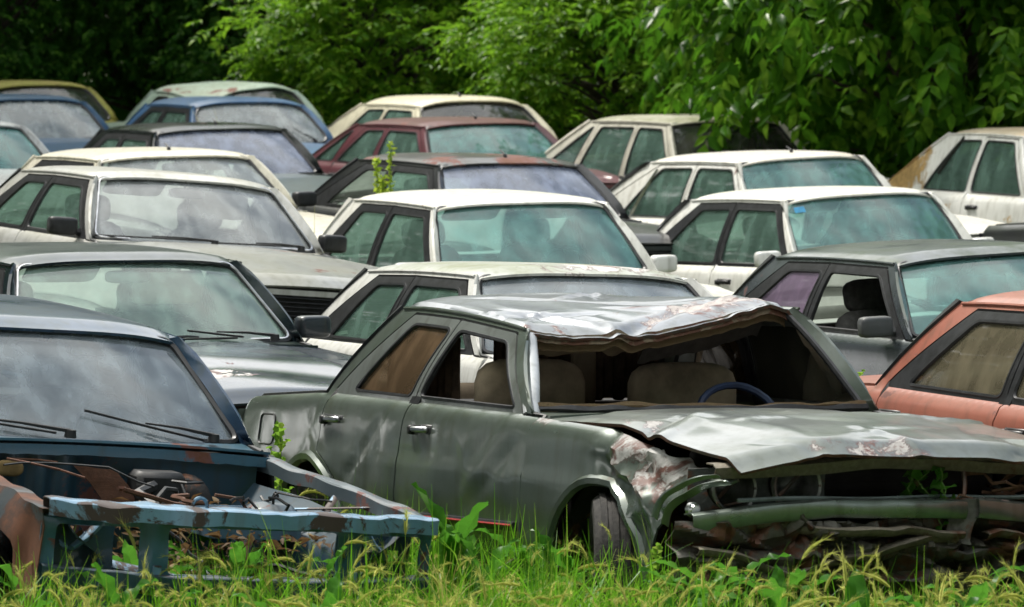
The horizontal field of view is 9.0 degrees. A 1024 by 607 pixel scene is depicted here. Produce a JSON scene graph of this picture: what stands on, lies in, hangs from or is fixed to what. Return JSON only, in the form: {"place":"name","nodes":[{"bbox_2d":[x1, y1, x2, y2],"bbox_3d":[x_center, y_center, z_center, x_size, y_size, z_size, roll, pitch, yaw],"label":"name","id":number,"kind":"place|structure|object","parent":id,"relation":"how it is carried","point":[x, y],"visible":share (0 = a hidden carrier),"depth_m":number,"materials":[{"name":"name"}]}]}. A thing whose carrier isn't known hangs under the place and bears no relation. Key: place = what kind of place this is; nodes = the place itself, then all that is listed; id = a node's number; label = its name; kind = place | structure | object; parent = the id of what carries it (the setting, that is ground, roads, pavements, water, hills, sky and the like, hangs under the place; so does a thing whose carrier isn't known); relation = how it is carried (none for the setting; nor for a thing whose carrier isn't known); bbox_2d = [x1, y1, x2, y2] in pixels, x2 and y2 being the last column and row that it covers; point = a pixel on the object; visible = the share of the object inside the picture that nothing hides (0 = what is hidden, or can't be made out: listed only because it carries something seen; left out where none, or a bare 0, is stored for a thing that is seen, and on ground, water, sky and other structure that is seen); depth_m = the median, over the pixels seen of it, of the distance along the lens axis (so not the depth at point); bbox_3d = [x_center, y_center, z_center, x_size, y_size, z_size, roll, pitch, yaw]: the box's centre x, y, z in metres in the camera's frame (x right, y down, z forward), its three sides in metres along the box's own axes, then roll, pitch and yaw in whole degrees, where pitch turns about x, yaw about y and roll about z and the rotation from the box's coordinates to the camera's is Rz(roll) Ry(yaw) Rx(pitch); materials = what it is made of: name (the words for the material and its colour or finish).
{"place":"outdoors","nodes":[
{"label":"outdoors","id":0,"kind":"place"},
{"bbox_2d":[1,464,1023,606],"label":"grass","id":1,"kind":"structure","parent":0,"point":[553,569],"depth_m":22.62,"materials":[{"name":"green plant"}]},
{"bbox_3d":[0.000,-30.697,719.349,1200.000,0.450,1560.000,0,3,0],"label":"ground","id":2,"kind":"structure","parent":0,"visible":0},
{"bbox_2d":[0,0,36,79],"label":"tree","id":3,"kind":"object","parent":2,"relation":"on","point":[15,37],"visible":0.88,"depth_m":73.66,"materials":[{"name":"green plant"}]},
{"bbox_2d":[0,121,49,184],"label":"sedan","id":4,"kind":"object","parent":2,"relation":"on","point":[20,145],"visible":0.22,"depth_m":54.31,"materials":[{"name":"silver paint"}]},
{"bbox_2d":[0,94,108,152],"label":"sedan","id":5,"kind":"object","parent":2,"relation":"on","point":[52,123],"visible":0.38,"depth_m":64.16,"materials":[{"name":"blue paint"}]},
{"bbox_2d":[0,80,119,122],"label":"sedan","id":6,"kind":"object","parent":2,"relation":"on","point":[94,100],"visible":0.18,"depth_m":70.92,"materials":[{"name":"yellow paint"}]},
{"bbox_2d":[0,543,160,606],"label":"grass tuft","id":7,"kind":"object","parent":2,"relation":"on","point":[22,596],"visible":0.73,"depth_m":22.46,"materials":[{"name":"green plant"}]},
{"bbox_2d":[0,0,184,98],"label":"tree","id":8,"kind":"object","parent":2,"relation":"on","point":[9,60],"visible":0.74,"depth_m":75.77,"materials":[{"name":"green plant"}]},
{"bbox_2d":[112,539,137,564],"bbox_3d":[-1.336,1.108,23.154,0.239,0.566,0.252,0,3,0],"label":"dock plant","id":9,"kind":"object","parent":2,"relation":"on","point":[129,552],"visible":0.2,"depth_m":23.08,"materials":[{"name":"green plant"}]},
{"bbox_2d":[0,0,339,113],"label":"tree","id":10,"kind":"object","parent":2,"relation":"on","point":[136,73],"visible":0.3,"depth_m":76.37,"materials":[{"name":"green plant"}]},
{"bbox_2d":[0,242,351,412],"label":"sedan","id":11,"kind":"object","parent":2,"relation":"on","point":[235,327],"visible":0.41,"depth_m":30.45,"materials":[{"name":"grey paint"}]},
{"bbox_2d":[21,143,333,239],"bbox_3d":[-2.342,-0.427,44.774,1.790,1.359,4.560,-2,3,-27],"label":"sedan","id":12,"kind":"object","parent":2,"relation":"on","point":[231,164],"visible":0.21,"depth_m":44.68,"materials":[{"name":"beige paint"}]},
{"bbox_2d":[0,166,378,322],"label":"sedan","id":13,"kind":"object","parent":2,"relation":"on","point":[265,236],"visible":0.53,"depth_m":37.95,"materials":[{"name":"silver paint"}]},
{"bbox_2d":[82,118,331,196],"bbox_3d":[-2.438,-0.827,52.844,1.690,1.359,4.560,-2,3,-26],"label":"sedan","id":14,"kind":"object","parent":2,"relation":"on","point":[286,158],"visible":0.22,"depth_m":52.83,"materials":[{"name":"black paint"}]},
{"bbox_2d":[106,81,327,127],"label":"wagon","id":15,"kind":"object","parent":2,"relation":"on","point":[237,88],"visible":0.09,"depth_m":68.08,"materials":[{"name":"green paint"}]},
{"bbox_2d":[0,294,438,606],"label":"stripped car","id":16,"kind":"object","parent":2,"relation":"on","point":[99,411],"visible":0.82,"depth_m":24.24,"materials":[{"name":"blue paint"}]},
{"bbox_2d":[64,493,333,596],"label":"leaf litter","id":17,"kind":"object","parent":16,"relation":"in","point":[185,546],"visible":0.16,"depth_m":23.55,"materials":[{"name":"plant"}]},
{"bbox_2d":[196,561,245,606],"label":"dock plant","id":18,"kind":"object","parent":2,"relation":"on","point":[239,564],"visible":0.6,"depth_m":22.96,"materials":[{"name":"green plant"}]},
{"bbox_2d":[125,96,332,153],"bbox_3d":[-2.589,-1.298,62.023,1.690,1.339,4.560,-1,3,-27],"label":"wagon","id":19,"kind":"object","parent":2,"relation":"on","point":[306,127],"visible":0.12,"depth_m":62.03,"materials":[{"name":"blue paint"}]},
{"bbox_2d":[7,0,459,121],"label":"woods","id":20,"kind":"object","parent":2,"relation":"on","point":[121,114],"visible":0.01,"depth_m":92.53,"materials":[{"name":"green plant"}]},
{"bbox_2d":[204,541,266,576],"bbox_3d":[-0.997,1.110,23.515,0.232,0.524,0.206,0,3,0],"label":"dock plant","id":21,"kind":"object","parent":2,"relation":"on","point":[238,549],"visible":0.41,"depth_m":23.48,"materials":[{"name":"green plant"}]},
{"bbox_2d":[78,0,437,97],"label":"tree","id":22,"kind":"object","parent":2,"relation":"on","point":[197,66],"visible":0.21,"depth_m":74.98,"materials":[{"name":"green plant"}]},
{"bbox_2d":[266,420,294,491],"bbox_3d":[-0.911,0.870,25.424,0.199,0.834,0.193,-2,3,-32],"label":"thistle plant","id":23,"kind":"object","parent":2,"relation":"on","point":[279,433],"visible":0.34,"depth_m":25.40,"materials":[{"name":"green plant"}]},
{"bbox_2d":[184,0,551,125],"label":"bush","id":24,"kind":"object","parent":2,"relation":"on","point":[336,70],"visible":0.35,"depth_m":69.45,"materials":[{"name":"green plant"}]},
{"bbox_2d":[372,141,396,193],"bbox_3d":[-0.845,-0.344,43.222,0.176,1.478,0.160,0,3,0],"label":"goldenrod plant","id":25,"kind":"object","parent":2,"relation":"on","point":[381,186],"visible":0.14,"depth_m":43.21,"materials":[{"name":"green plant"}]},
{"bbox_2d":[292,544,540,606],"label":"grass tuft","id":26,"kind":"object","parent":2,"relation":"on","point":[441,585],"visible":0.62,"depth_m":22.72,"materials":[{"name":"green plant"}]},
{"bbox_2d":[327,91,558,140],"bbox_3d":[-0.420,-1.321,61.929,1.689,1.392,4.350,-1,3,-28],"label":"hatchback","id":27,"kind":"object","parent":2,"relation":"on","point":[403,106],"visible":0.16,"depth_m":62.02,"materials":[{"name":"beige paint"}]},
{"bbox_2d":[411,482,488,606],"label":"dock plant","id":28,"kind":"object","parent":2,"relation":"on","point":[467,524],"visible":0.58,"depth_m":23.51,"materials":[{"name":"green plant"}]},
{"bbox_2d":[312,113,618,189],"bbox_3d":[-0.427,-0.981,56.624,1.790,1.359,4.180,-3,4,-32],"label":"sedan","id":29,"kind":"object","parent":2,"relation":"on","point":[474,134],"visible":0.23,"depth_m":56.59,"materials":[{"name":"red paint"}]},
{"bbox_2d":[337,0,595,121],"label":"bush","id":30,"kind":"object","parent":2,"relation":"on","point":[567,88],"visible":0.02,"depth_m":70.68,"materials":[{"name":"green plant"}]},
{"bbox_2d":[451,530,519,606],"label":"dock plant","id":31,"kind":"object","parent":2,"relation":"on","point":[468,544],"visible":0.57,"depth_m":23.31,"materials":[{"name":"green plant"}]},
{"bbox_2d":[298,150,672,256],"bbox_3d":[-0.227,-0.395,45.125,1.690,1.358,4.180,-1,3,-31],"label":"sedan","id":32,"kind":"object","parent":2,"relation":"on","point":[354,178],"visible":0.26,"depth_m":45.00,"materials":[{"name":"black paint"}]},
{"bbox_2d":[302,261,713,382],"bbox_3d":[0.226,0.471,30.483,1.690,1.317,4.560,1,1,-28],"label":"sedan","id":33,"kind":"object","parent":2,"relation":"on","point":[362,306],"visible":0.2,"depth_m":30.47,"materials":[{"name":"white paint"}]},
{"bbox_2d":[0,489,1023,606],"bbox_3d":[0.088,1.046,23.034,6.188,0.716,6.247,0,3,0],"label":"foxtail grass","id":34,"kind":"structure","parent":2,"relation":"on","point":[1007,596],"depth_m":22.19,"materials":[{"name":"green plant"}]},
{"bbox_2d":[0,527,1023,606],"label":"broad leaf weeds","id":35,"kind":"object","parent":2,"relation":"on","point":[855,584],"visible":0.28,"depth_m":22.38,"materials":[{"name":"green plant"}]},
{"bbox_2d":[506,570,541,606],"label":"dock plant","id":36,"kind":"object","parent":2,"relation":"on","point":[533,577],"visible":0.25,"depth_m":23.02,"materials":[{"name":"green plant"}]},
{"bbox_2d":[322,189,734,296],"bbox_3d":[-0.050,-0.008,39.378,1.893,1.317,4.560,-2,4,-27],"label":"sedan","id":37,"kind":"object","parent":2,"relation":"on","point":[379,230],"visible":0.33,"depth_m":39.48,"materials":[{"name":"white paint"}]},
{"bbox_2d":[424,0,729,139],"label":"bush","id":38,"kind":"object","parent":2,"relation":"on","point":[627,86],"visible":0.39,"depth_m":65.47,"materials":[{"name":"green plant"}]},
{"bbox_2d":[239,292,1023,606],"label":"wrecked sedan","id":39,"kind":"object","parent":2,"relation":"on","point":[754,429],"visible":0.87,"depth_m":24.20,"materials":[{"name":"grey paint"}]},
{"bbox_2d":[899,466,955,529],"bbox_3d":[1.484,0.731,23.267,0.233,0.333,0.156,1,3,14],"label":"climbing vine","id":40,"kind":"object","parent":39,"relation":"attached to","point":[912,484],"visible":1,"depth_m":23.27,"materials":[{"name":"green plant"}]},
{"bbox_2d":[558,0,718,118],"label":"bush","id":41,"kind":"object","parent":2,"relation":"on","point":[616,98],"depth_m":66.65,"materials":[{"name":"green plant"}]},
{"bbox_2d":[645,542,667,605],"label":"thistle plant","id":42,"kind":"object","parent":2,"relation":"on","point":[657,550],"visible":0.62,"depth_m":22.57,"materials":[{"name":"green plant"}]},
{"bbox_2d":[540,109,892,186],"bbox_3d":[1.756,-0.962,55.293,1.692,1.365,4.350,-2,3,-33],"label":"hatchback","id":43,"kind":"object","parent":2,"relation":"on","point":[622,146],"visible":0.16,"depth_m":55.45,"materials":[{"name":"beige paint"}]},
{"bbox_2d":[579,0,900,173],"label":"tree","id":44,"kind":"object","parent":2,"relation":"on","point":[655,78],"visible":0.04,"depth_m":63.22,"materials":[{"name":"green plant"}]},
{"bbox_2d":[733,564,820,606],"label":"dock plant","id":45,"kind":"object","parent":2,"relation":"on","point":[777,578],"visible":0.72,"depth_m":22.31,"materials":[{"name":"green plant"}]},
{"bbox_2d":[610,146,1003,237],"bbox_3d":[2.074,-0.524,49.751,1.692,1.359,4.560,-4,4,-35],"label":"sedan","id":46,"kind":"object","parent":2,"relation":"on","point":[657,192],"visible":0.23,"depth_m":49.81,"materials":[{"name":"white paint"}]},
{"bbox_2d":[656,186,993,291],"bbox_3d":[2.173,-0.112,43.209,1.893,1.317,4.560,-4,3,-31],"label":"sedan","id":47,"kind":"object","parent":2,"relation":"on","point":[732,241],"visible":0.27,"depth_m":43.24,"materials":[{"name":"white paint"}]},
{"bbox_2d":[639,0,1023,177],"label":"tree","id":48,"kind":"object","parent":2,"relation":"on","point":[933,59],"visible":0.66,"depth_m":54.69,"materials":[{"name":"green plant"}]},
{"bbox_2d":[733,239,1023,375],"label":"sedan","id":49,"kind":"object","parent":2,"relation":"on","point":[875,308],"visible":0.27,"depth_m":33.03,"materials":[{"name":"grey paint"}]},
{"bbox_2d":[804,48,977,152],"bbox_3d":[5.045,-3.190,60.750,5.396,6.057,5.624,-1,3,-25],"label":"tree","id":50,"kind":"object","parent":2,"relation":"on","point":[875,87],"visible":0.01,"depth_m":60.59,"materials":[{"name":"green plant"}]},
{"bbox_2d":[859,290,1023,434],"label":"sedan","id":51,"kind":"object","parent":2,"relation":"on","point":[958,358],"visible":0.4,"depth_m":24.64,"materials":[{"name":"paint"}]},
{"bbox_2d":[885,127,1023,222],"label":"sedan","id":52,"kind":"object","parent":2,"relation":"on","point":[978,173],"visible":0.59,"depth_m":52.79,"materials":[{"name":"white paint"}]},
{"bbox_2d":[921,570,1008,606],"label":"dock plant","id":53,"kind":"object","parent":2,"relation":"on","point":[976,591],"visible":0.72,"depth_m":22.20,"materials":[{"name":"green plant"}]},
{"bbox_2d":[979,222,1023,241],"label":"sedan","id":54,"kind":"object","parent":2,"relation":"on","point":[1008,232],"visible":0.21,"depth_m":44.77,"materials":[{"name":"black paint"}]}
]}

